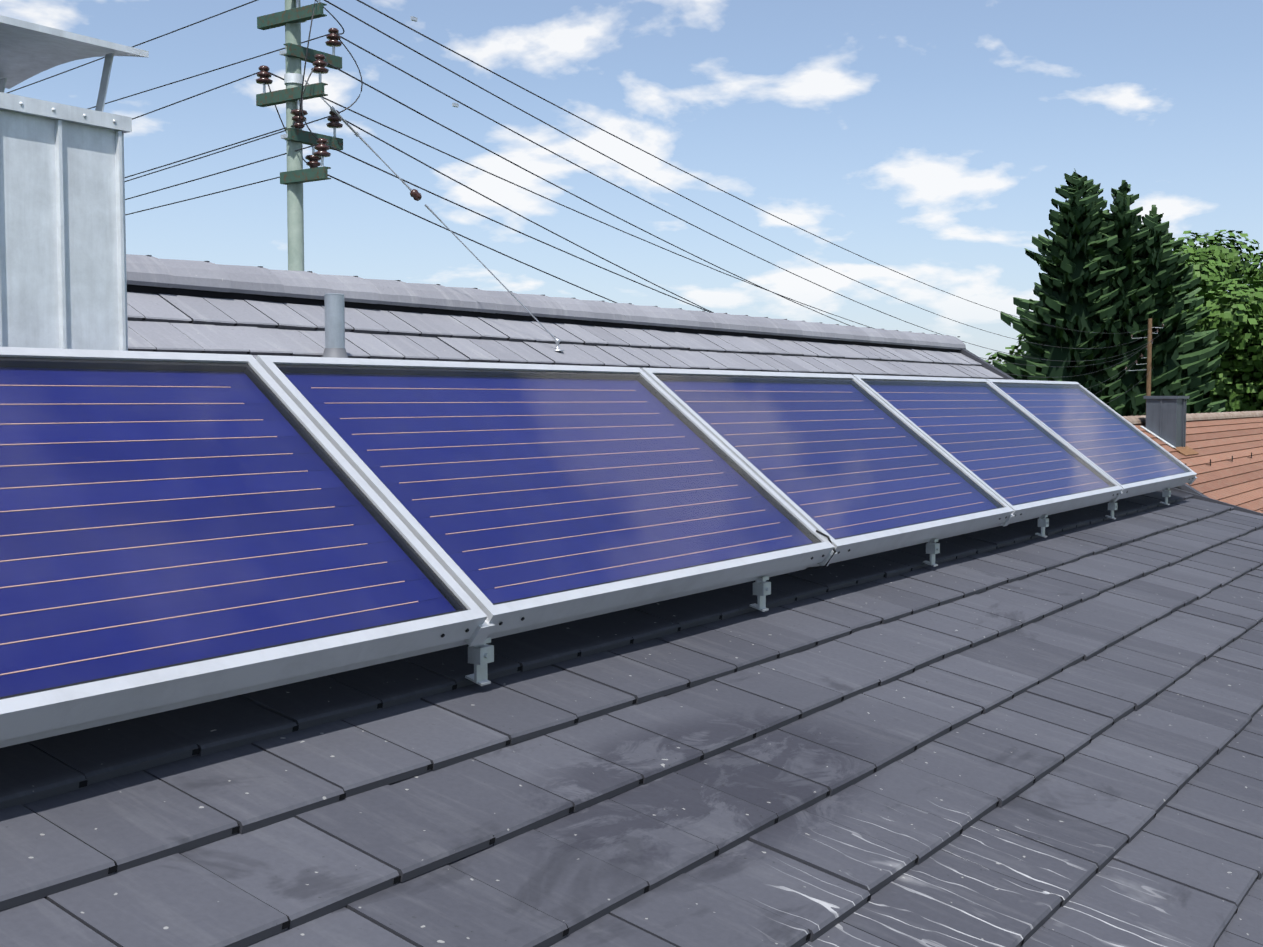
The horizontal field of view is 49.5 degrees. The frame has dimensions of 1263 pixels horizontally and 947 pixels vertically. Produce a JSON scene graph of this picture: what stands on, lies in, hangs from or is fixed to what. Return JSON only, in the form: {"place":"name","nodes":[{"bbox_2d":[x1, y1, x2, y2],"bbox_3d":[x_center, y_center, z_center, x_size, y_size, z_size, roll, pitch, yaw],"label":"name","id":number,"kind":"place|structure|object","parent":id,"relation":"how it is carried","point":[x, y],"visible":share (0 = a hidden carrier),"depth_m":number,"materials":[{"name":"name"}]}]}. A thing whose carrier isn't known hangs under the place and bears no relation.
{"place":"outdoors","nodes":[
{"label":"outdoors","id":0,"kind":"place"},
{"bbox_2d":[256,0,342,270],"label":"roof pole mast and arms","id":1,"kind":"object","parent":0,"point":[291,18],"visible":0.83,"depth_m":8.93},
{"bbox_2d":[256,0,342,167],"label":"roof pole insulators","id":2,"kind":"object","parent":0,"point":[320,69],"visible":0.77,"depth_m":9.00,"materials":[{"name":"brown ceramic"}]},
{"bbox_2d":[305,80,563,350],"bbox_3d":[-1.310,-1.733,9.470,1.895,1.737,0.098,-2,4,-31],"label":"stay wire","id":3,"kind":"object","parent":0,"point":[415,194],"visible":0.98,"depth_m":9.37,"materials":[{"name":"grey metal"}]},
{"bbox_2d":[126,254,965,352],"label":"roof ridge caps","id":4,"kind":"object","parent":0,"point":[155,275],"visible":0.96,"depth_m":9.79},
{"bbox_2d":[127,292,1002,378],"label":"roof tiles","id":5,"kind":"object","parent":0,"point":[176,323],"visible":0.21,"depth_m":9.41,"materials":[{"name":"grey tile"}]},
{"bbox_2d":[7,0,1162,403],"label":"wires conductors","id":6,"kind":"object","parent":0,"point":[413,18],"visible":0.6,"depth_m":10.57,"materials":[{"name":"grey"}]},
{"bbox_2d":[0,490,1262,946],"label":"lower roof tiles","id":7,"kind":"object","parent":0,"point":[1018,734],"visible":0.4,"depth_m":3.68,"materials":[{"name":"grey tile"}]},
{"bbox_2d":[0,0,1262,365],"label":"sky","id":8,"kind":"structure","parent":0,"point":[929,142],"materials":[{"name":"blue"}]},
{"bbox_2d":[959,348,1262,515],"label":"roof verge trims","id":9,"kind":"object","parent":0,"point":[1188,489],"visible":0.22,"depth_m":16.09,"materials":[{"name":"grey metal"}]},
{"bbox_2d":[1122,411,1262,512],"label":"tiled roof","id":10,"kind":"structure","parent":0,"point":[1225,464],"depth_m":20.02,"materials":[{"name":"orange tile"}]},
{"bbox_2d":[1140,396,1198,455],"bbox_3d":[7.486,-0.610,19.050,0.609,0.938,0.780,2,4,34],"label":"neighbour chimney","id":11,"kind":"object","parent":10,"relation":"on","point":[1166,419],"visible":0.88,"depth_m":18.84,"materials":[{"name":"grey metal"}]},
{"label":"ground","id":12,"kind":"structure","parent":0,"visible":0},
{"bbox_2d":[985,334,1039,378],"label":"broadleaf tree","id":13,"kind":"object","parent":12,"relation":"on","point":[1012,347],"depth_m":64.69,"materials":[{"name":"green plant"}]},
{"bbox_2d":[992,168,1152,415],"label":"spruce tree","id":14,"kind":"object","parent":12,"relation":"on","point":[1068,304],"visible":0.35,"depth_m":58.95,"materials":[{"name":"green plant"}]},
{"bbox_2d":[1031,183,1154,405],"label":"spruce tree","id":15,"kind":"object","parent":12,"relation":"on","point":[1100,202],"visible":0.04,"depth_m":59.12,"materials":[{"name":"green plant"}]},
{"bbox_2d":[1084,180,1199,415],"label":"spruce tree","id":16,"kind":"object","parent":12,"relation":"on","point":[1127,221],"visible":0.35,"depth_m":58.78,"materials":[{"name":"green plant"}]},
{"bbox_2d":[1146,318,1151,395],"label":"wooden pole","id":17,"kind":"object","parent":12,"relation":"on","point":[1149,363],"visible":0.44,"depth_m":55.17,"materials":[{"name":"brown wood"}]},
{"bbox_2d":[1126,324,1163,370],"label":"pole insulators","id":18,"kind":"object","parent":17,"relation":"attached to","point":[1141,355],"visible":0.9,"depth_m":55.36,"materials":[{"name":"grey ceramic"}]},
{"bbox_2d":[1107,205,1228,415],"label":"spruce tree","id":19,"kind":"object","parent":12,"relation":"on","point":[1193,352],"visible":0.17,"depth_m":58.91,"materials":[{"name":"green plant"}]},
{"bbox_2d":[1164,229,1262,383],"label":"broadleaf tree","id":20,"kind":"object","parent":12,"relation":"on","point":[1238,267],"visible":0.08,"depth_m":68.30,"materials":[{"name":"green plant"}]},
{"bbox_2d":[1172,251,1262,411],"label":"broadleaf tree","id":21,"kind":"object","parent":12,"relation":"on","point":[1236,371],"visible":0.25,"depth_m":62.14,"materials":[{"name":"green plant"}]},
{"bbox_2d":[1244,287,1262,410],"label":"broadleaf tree","id":22,"kind":"object","parent":12,"relation":"on","point":[1259,396],"visible":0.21,"depth_m":61.91,"materials":[{"name":"green plant"}]},
{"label":"house walls","id":23,"kind":"object","parent":12,"relation":"on","visible":0},
{"bbox_3d":[-0.507,1.882,9.182,20.300,6.178,19.600,2,4,34],"label":"roof","id":24,"kind":"object","parent":23,"relation":"on","visible":0},
{"bbox_2d":[0,15,148,350],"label":"chimney cladding","id":25,"kind":"object","parent":24,"relation":"attached to","point":[63,279],"visible":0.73,"depth_m":4.64,"materials":[{"name":"silver metal"}]},
{"bbox_2d":[322,293,347,357],"bbox_3d":[-1.690,-0.797,7.808,0.260,0.448,0.260,2,4,34],"label":"vent pipe","id":26,"kind":"object","parent":24,"relation":"on","point":[334,326],"visible":0.62,"depth_m":7.76,"materials":[{"name":"grey metal"}]},
{"bbox_2d":[0,476,1196,747],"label":"solar mounting rails hooks","id":27,"kind":"object","parent":24,"relation":"on","point":[480,654],"visible":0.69,"depth_m":3.98,"materials":[{"name":"metal"}]},
{"bbox_2d":[0,347,487,740],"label":"solar collector","id":28,"kind":"object","parent":27,"relation":"on","point":[175,527],"visible":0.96,"depth_m":3.53,"materials":[{"name":"glass"}]},
{"bbox_2d":[256,355,835,633],"bbox_3d":[-0.195,0.011,5.054,1.030,0.853,2.189,2,4,34],"label":"solar collector","id":29,"kind":"object","parent":27,"relation":"on","point":[513,495],"visible":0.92,"depth_m":4.83,"materials":[{"name":"glass"}]},
{"bbox_2d":[641,368,1013,558],"bbox_3d":[1.048,-0.106,6.857,1.030,0.817,2.175,2,4,34],"label":"solar collector","id":30,"kind":"object","parent":27,"relation":"on","point":[849,464],"visible":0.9,"depth_m":6.72,"materials":[{"name":"glass"}]},
{"bbox_2d":[852,375,1122,520],"bbox_3d":[2.295,-0.206,8.667,1.030,0.817,2.175,2,4,34],"label":"solar collector","id":31,"kind":"object","parent":27,"relation":"on","point":[1015,457],"visible":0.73,"depth_m":8.59,"materials":[{"name":"glass"}]},
{"bbox_2d":[986,379,1196,496],"bbox_3d":[3.541,-0.305,10.477,1.030,0.817,2.175,2,4,34],"label":"solar collector","id":32,"kind":"object","parent":27,"relation":"on","point":[1128,457],"visible":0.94,"depth_m":10.44,"materials":[{"name":"glass"}]}
]}

